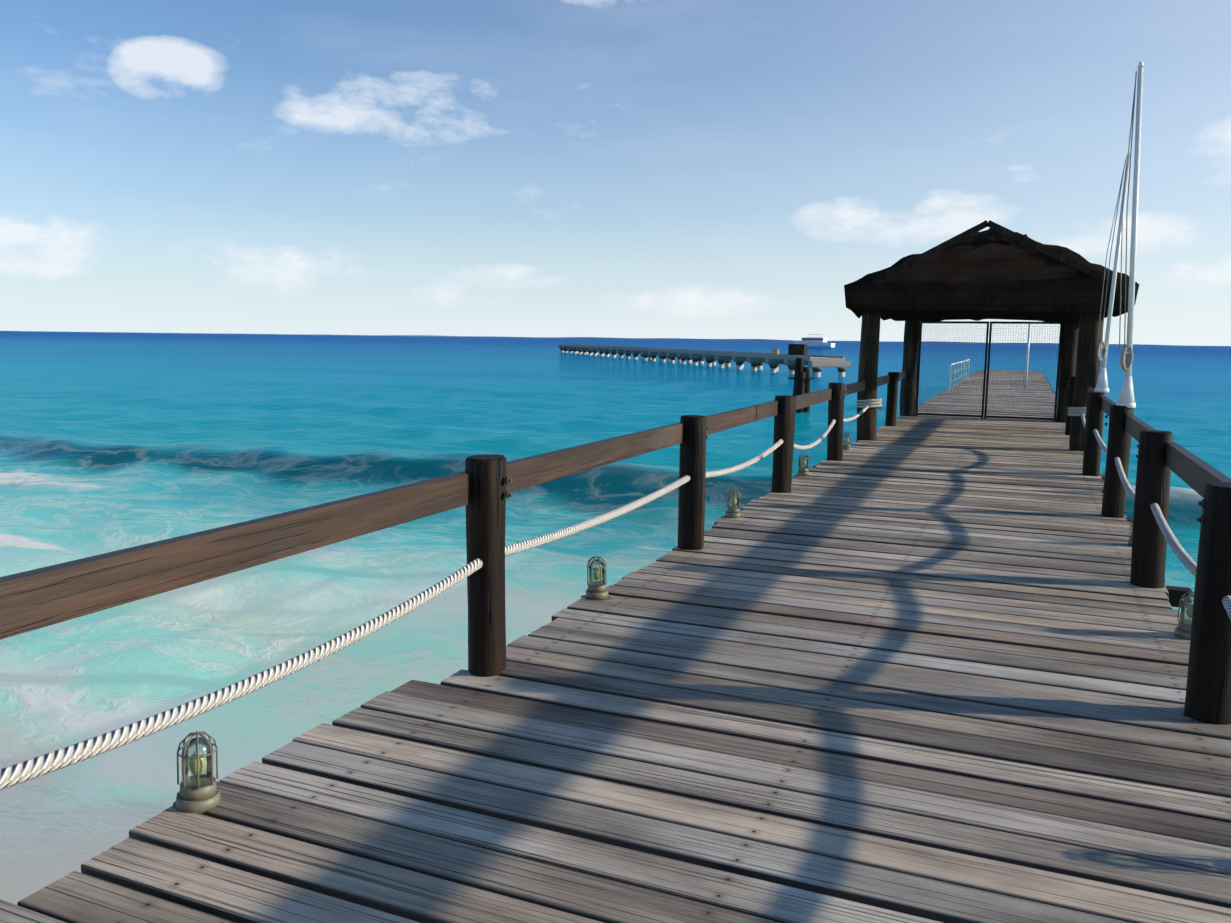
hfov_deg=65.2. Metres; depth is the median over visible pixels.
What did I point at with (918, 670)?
deck
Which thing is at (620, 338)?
island
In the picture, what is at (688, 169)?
sky
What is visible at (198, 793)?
deck lamps
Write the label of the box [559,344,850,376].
pier
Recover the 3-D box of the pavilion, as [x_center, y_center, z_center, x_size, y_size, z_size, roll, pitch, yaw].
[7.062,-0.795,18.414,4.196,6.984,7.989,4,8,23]
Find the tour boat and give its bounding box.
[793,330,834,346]
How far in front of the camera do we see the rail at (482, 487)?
4.17 m
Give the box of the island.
[46,331,1177,345]
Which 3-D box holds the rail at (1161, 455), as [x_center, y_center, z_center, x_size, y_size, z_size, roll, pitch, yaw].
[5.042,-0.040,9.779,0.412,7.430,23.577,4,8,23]
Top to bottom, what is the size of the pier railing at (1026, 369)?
2.400 m
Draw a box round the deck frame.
[1103,478,1192,607]
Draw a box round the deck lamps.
[164,433,1193,815]
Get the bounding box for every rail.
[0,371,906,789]
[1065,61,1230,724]
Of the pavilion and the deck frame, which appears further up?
the pavilion
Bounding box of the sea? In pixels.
[0,331,1230,904]
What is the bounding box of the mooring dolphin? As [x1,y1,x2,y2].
[788,358,814,412]
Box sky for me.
[0,0,1230,345]
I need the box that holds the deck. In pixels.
[0,370,1230,922]
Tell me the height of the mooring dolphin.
5.262 m
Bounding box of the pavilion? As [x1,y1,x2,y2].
[844,220,1138,450]
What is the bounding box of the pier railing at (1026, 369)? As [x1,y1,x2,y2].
[949,324,1030,389]
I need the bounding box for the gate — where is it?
[915,321,1062,421]

